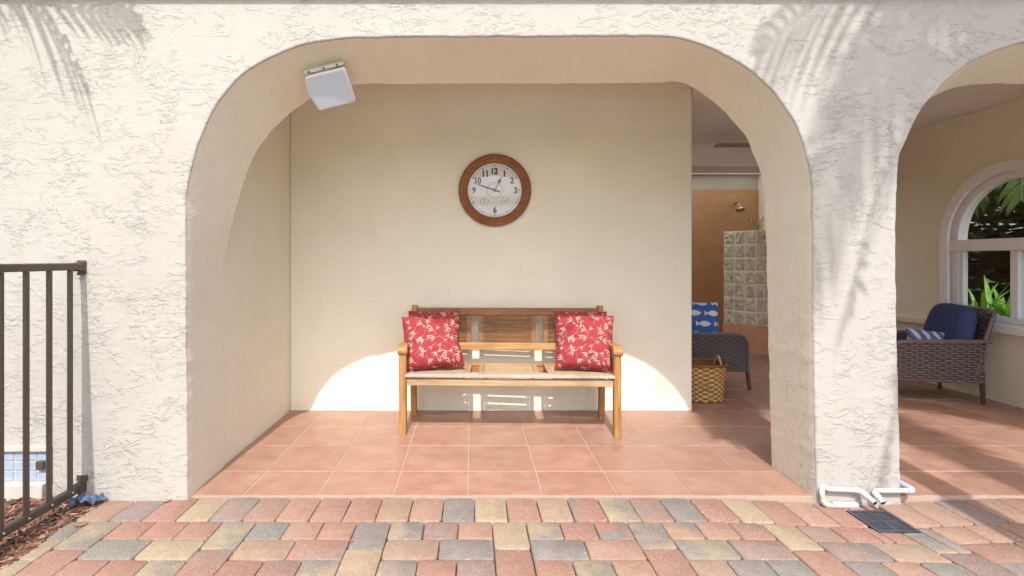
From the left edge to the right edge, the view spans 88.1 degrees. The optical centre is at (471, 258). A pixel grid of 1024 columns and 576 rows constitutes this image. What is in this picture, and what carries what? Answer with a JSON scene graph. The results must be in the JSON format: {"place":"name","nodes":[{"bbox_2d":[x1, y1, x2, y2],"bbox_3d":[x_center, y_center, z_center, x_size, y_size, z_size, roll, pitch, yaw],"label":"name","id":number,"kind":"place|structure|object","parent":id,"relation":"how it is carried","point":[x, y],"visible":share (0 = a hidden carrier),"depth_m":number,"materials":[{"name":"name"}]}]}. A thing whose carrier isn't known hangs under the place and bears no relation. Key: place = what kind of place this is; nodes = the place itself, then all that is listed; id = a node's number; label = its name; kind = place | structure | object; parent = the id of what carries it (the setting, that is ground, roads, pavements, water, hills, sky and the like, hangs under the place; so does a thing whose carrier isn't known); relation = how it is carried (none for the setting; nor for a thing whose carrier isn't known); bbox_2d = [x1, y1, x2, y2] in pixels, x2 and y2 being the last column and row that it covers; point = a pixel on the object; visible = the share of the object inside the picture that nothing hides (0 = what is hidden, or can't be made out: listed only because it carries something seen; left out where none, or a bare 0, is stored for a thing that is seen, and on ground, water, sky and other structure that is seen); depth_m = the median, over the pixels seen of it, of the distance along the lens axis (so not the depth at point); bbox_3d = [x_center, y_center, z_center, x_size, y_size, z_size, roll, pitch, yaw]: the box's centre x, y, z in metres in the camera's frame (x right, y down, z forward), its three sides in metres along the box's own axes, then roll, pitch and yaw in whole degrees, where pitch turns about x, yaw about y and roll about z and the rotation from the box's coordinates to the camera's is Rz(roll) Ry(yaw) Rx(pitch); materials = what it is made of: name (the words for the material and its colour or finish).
{"place":"outdoors","nodes":[
{"label":"outdoors","id":0,"kind":"place"},
{"bbox_2d":[0,496,102,569],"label":"mulch","id":1,"kind":"object","parent":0,"point":[16,545],"visible":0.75,"depth_m":2.49,"materials":[{"name":"brown plant"}]},
{"bbox_2d":[0,260,87,539],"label":"metal fence","id":2,"kind":"object","parent":1,"relation":"on","point":[72,490],"visible":1,"depth_m":2.53,"materials":[{"name":"brown metal"}]},
{"bbox_2d":[68,492,104,505],"bbox_3d":[-1.964,1.210,2.688,0.133,0.056,0.096,0,0,0],"label":"plastic scrap","id":3,"kind":"object","parent":1,"relation":"on","point":[81,498],"visible":1,"depth_m":2.66,"materials":[{"name":"blue plastic"}]},
{"bbox_2d":[438,508,534,574],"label":"paver bed","id":4,"kind":"object","parent":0,"point":[493,547],"depth_m":2.35,"materials":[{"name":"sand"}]},
{"bbox_2d":[0,498,1023,575],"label":"paver patio","id":5,"kind":"structure","parent":0,"point":[409,536],"depth_m":2.38,"materials":[{"name":"multicoloured brick"}]},
{"bbox_2d":[846,510,920,533],"bbox_3d":[2.021,1.339,2.603,0.200,0.094,0.215,0,0,0],"label":"drain grate","id":6,"kind":"object","parent":5,"relation":"in","point":[881,521],"visible":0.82,"depth_m":2.60,"materials":[{"name":"metal"}]},
{"bbox_2d":[191,362,1023,507],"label":"floor grout","id":7,"kind":"object","parent":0,"point":[809,499],"depth_m":2.80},
{"bbox_2d":[291,81,691,410],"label":"alcove back wall","id":8,"kind":"structure","parent":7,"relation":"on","point":[387,231],"depth_m":4.36,"materials":[{"name":"paint"}]},
{"bbox_2d":[459,154,530,226],"bbox_3d":[0.188,-0.561,4.338,0.597,0.597,0.046,0,0,0],"label":"wall clock","id":9,"kind":"object","parent":8,"relation":"attached to","point":[494,190],"depth_m":4.34,"materials":[{"name":"brown wood"}]},
{"bbox_2d":[0,0,1023,508],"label":"arched wall","id":10,"kind":"structure","parent":7,"relation":"on","point":[134,134],"depth_m":2.76,"materials":[{"name":"paint"}]},
{"bbox_2d":[4,445,45,500],"bbox_3d":[-2.423,1.112,2.735,0.464,0.276,0.049,0,0,0],"label":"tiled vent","id":11,"kind":"object","parent":10,"relation":"attached to","point":[13,471],"visible":0.58,"depth_m":2.75,"materials":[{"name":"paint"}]},
{"bbox_2d":[303,60,355,109],"bbox_3d":[-0.799,-0.983,2.995,0.278,0.284,0.211,0,0,0],"label":"outdoor speaker","id":12,"kind":"object","parent":10,"relation":"attached to","point":[328,85],"visible":0.99,"depth_m":2.93},
{"bbox_2d":[819,480,915,508],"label":"drain pipes","id":13,"kind":"object","parent":10,"relation":"attached to","point":[904,488],"visible":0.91,"depth_m":2.73,"materials":[{"name":"plastic"}]},
{"bbox_2d":[758,98,1023,408],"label":"window wall","id":14,"kind":"structure","parent":7,"relation":"on","point":[952,173],"depth_m":5.03,"materials":[{"name":"paint"}]},
{"bbox_2d":[896,314,926,324],"bbox_3d":[4.580,0.636,6.840,0.059,0.070,3.280,0,0,0],"label":"wall ledge","id":15,"kind":"object","parent":14,"relation":"attached to","point":[910,319],"depth_m":5.48,"materials":[{"name":"paint"}]},
{"bbox_2d":[939,159,1023,336],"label":"window","id":16,"kind":"structure","parent":14,"relation":"in","point":[954,247],"depth_m":4.86,"materials":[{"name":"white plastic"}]},
{"bbox_2d":[192,354,1023,495],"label":"tile floor","id":17,"kind":"structure","parent":0,"point":[989,461],"depth_m":3.42,"materials":[{"name":"tile"}]},
{"bbox_2d":[224,112,290,464],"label":"alcove side wall","id":18,"kind":"structure","parent":17,"relation":"on","point":[257,350],"depth_m":3.73,"materials":[{"name":"paint"}]},
{"bbox_2d":[397,305,622,437],"bbox_3d":[0.273,0.817,3.995,1.582,0.882,0.598,0,0,2],"label":"garden bench","id":19,"kind":"object","parent":17,"relation":"on","point":[481,374],"visible":0.72,"depth_m":3.93,"materials":[{"name":"brown wood"}]},
{"bbox_2d":[402,317,464,371],"bbox_3d":[-0.292,0.623,3.945,0.442,0.412,0.181,-4,-19,-7],"label":"throw pillow","id":20,"kind":"object","parent":19,"relation":"on","point":[433,344],"visible":0.98,"depth_m":3.87,"materials":[{"name":"red fabric"}]},
{"bbox_2d":[408,311,458,339],"bbox_3d":[-0.303,0.617,4.150,0.408,0.409,0.115,0,-10,2],"label":"throw pillow","id":21,"kind":"object","parent":19,"relation":"on","point":[449,321],"visible":0.34,"depth_m":4.14,"materials":[{"name":"red fabric"}]},
{"bbox_2d":[555,311,606,351],"bbox_3d":[0.852,0.616,4.115,0.407,0.407,0.117,0,-10,2],"label":"throw pillow","id":22,"kind":"object","parent":19,"relation":"on","point":[566,322],"visible":0.34,"depth_m":4.11,"materials":[{"name":"red fabric"}]},
{"bbox_2d":[554,316,613,371],"bbox_3d":[0.830,0.619,3.905,0.428,0.418,0.188,2,-19,9],"label":"throw pillow","id":23,"kind":"object","parent":19,"relation":"on","point":[584,343],"visible":0.98,"depth_m":3.83,"materials":[{"name":"red fabric"}]},
{"bbox_2d":[692,355,727,402],"bbox_3d":[2.045,1.056,4.715,0.440,0.389,0.355,0,0,0],"label":"wicker basket","id":24,"kind":"object","parent":17,"relation":"on","point":[708,379],"visible":0.65,"depth_m":4.57,"materials":[{"name":"wicker"}]},
{"bbox_2d":[692,332,750,390],"bbox_3d":[2.232,0.836,5.335,0.859,0.844,0.660,0,0,0],"label":"wicker armchair","id":25,"kind":"object","parent":17,"relation":"on","point":[732,350],"visible":0.3,"depth_m":5.02,"materials":[{"name":"wicker"}]},
{"bbox_2d":[692,302,718,331],"bbox_3d":[2.262,0.650,5.300,0.448,0.440,0.143,2,-12,-2],"label":"fish pillow","id":26,"kind":"object","parent":25,"relation":"on","point":[704,317],"visible":0.3,"depth_m":5.25,"materials":[{"name":"blue fabric"}]},
{"bbox_2d":[692,175,757,331],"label":"shower wall","id":27,"kind":"structure","parent":17,"relation":"on","point":[715,215],"depth_m":8.48,"materials":[{"name":"paint"}]},
{"bbox_2d":[731,202,744,211],"bbox_3d":[4.197,-0.810,8.338,0.136,0.172,0.289,0,0,0],"label":"shower head","id":28,"kind":"object","parent":27,"relation":"attached to","point":[740,208],"depth_m":8.27,"materials":[{"name":"silver metal"}]},
{"bbox_2d":[748,214,762,229],"bbox_3d":[4.566,-0.560,8.416,0.306,0.336,0.094,0,0,26],"label":"hand shower","id":29,"kind":"object","parent":27,"relation":"attached to","point":[750,219],"visible":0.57,"depth_m":8.38,"materials":[{"name":"silver metal"}]},
{"bbox_2d":[723,230,768,354],"bbox_3d":[3.974,0.454,6.966,1.191,1.645,0.372,0,0,23],"label":"shower screen","id":30,"kind":"object","parent":17,"relation":"on","point":[745,289],"visible":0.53,"depth_m":6.98,"materials":[{"name":"glass"}]},
{"bbox_2d":[896,303,996,404],"bbox_3d":[4.148,0.836,4.881,0.859,0.844,0.660,0,0,12],"label":"wicker armchair","id":31,"kind":"object","parent":17,"relation":"on","point":[956,354],"visible":0.86,"depth_m":4.59,"materials":[{"name":"wicker"}]},
{"bbox_2d":[906,328,944,338],"bbox_3d":[4.119,0.771,4.780,0.299,0.268,0.124,7,-29,25],"label":"striped pillow","id":32,"kind":"object","parent":31,"relation":"on","point":[916,334],"visible":0.37,"depth_m":4.78,"materials":[{"name":"blue fabric"}]},
{"bbox_2d":[692,83,1023,174],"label":"porch ceiling","id":33,"kind":"structure","parent":0,"point":[713,122],"depth_m":4.77,"materials":[{"name":"paint"}]},
{"bbox_2d":[692,144,759,172],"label":"ceiling beam","id":34,"kind":"structure","parent":33,"relation":"attached to","point":[708,158],"depth_m":6.20,"materials":[{"name":"paint"}]},
{"bbox_2d":[713,143,749,146],"bbox_3d":[3.083,-1.204,5.550,1.045,0.400,1.206,0,0,0],"label":"ceiling fan","id":35,"kind":"object","parent":33,"relation":"hanging from","point":[732,145],"visible":0.04,"depth_m":5.54,"materials":[{"name":"brown plastic"}]},
{"bbox_2d":[968,191,1022,259],"label":"sky","id":36,"kind":"structure","parent":0,"point":[1009,191],"materials":[{"name":"white"}]},
{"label":"garden bed","id":37,"kind":"structure","parent":0,"visible":0},
{"bbox_2d":[924,275,1009,321],"bbox_3d":[5.179,0.597,5.316,1.443,0.884,1.470,0,0,0],"label":"strappy plant","id":38,"kind":"object","parent":37,"relation":"on","point":[986,300],"visible":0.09,"depth_m":5.39,"materials":[{"name":"green plant"}]},
{"bbox_2d":[968,179,1023,312],"bbox_3d":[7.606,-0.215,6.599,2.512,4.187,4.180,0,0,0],"label":"tall shrub","id":39,"kind":"object","parent":37,"relation":"on","point":[992,261],"visible":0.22,"depth_m":6.93,"materials":[{"name":"green plant"}]},
{"bbox_2d":[972,178,1023,224],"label":"palm tree","id":40,"kind":"object","parent":37,"relation":"on","point":[1014,197],"visible":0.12,"depth_m":5.73,"materials":[{"name":"green plant"}]},
{"bbox_2d":[991,297,1009,316],"bbox_3d":[5.324,0.724,4.761,1.453,0.835,1.608,0,0,0],"label":"strappy plant","id":41,"kind":"object","parent":37,"relation":"on","point":[1002,306],"visible":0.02,"depth_m":5.04,"materials":[{"name":"green plant"}]}
]}

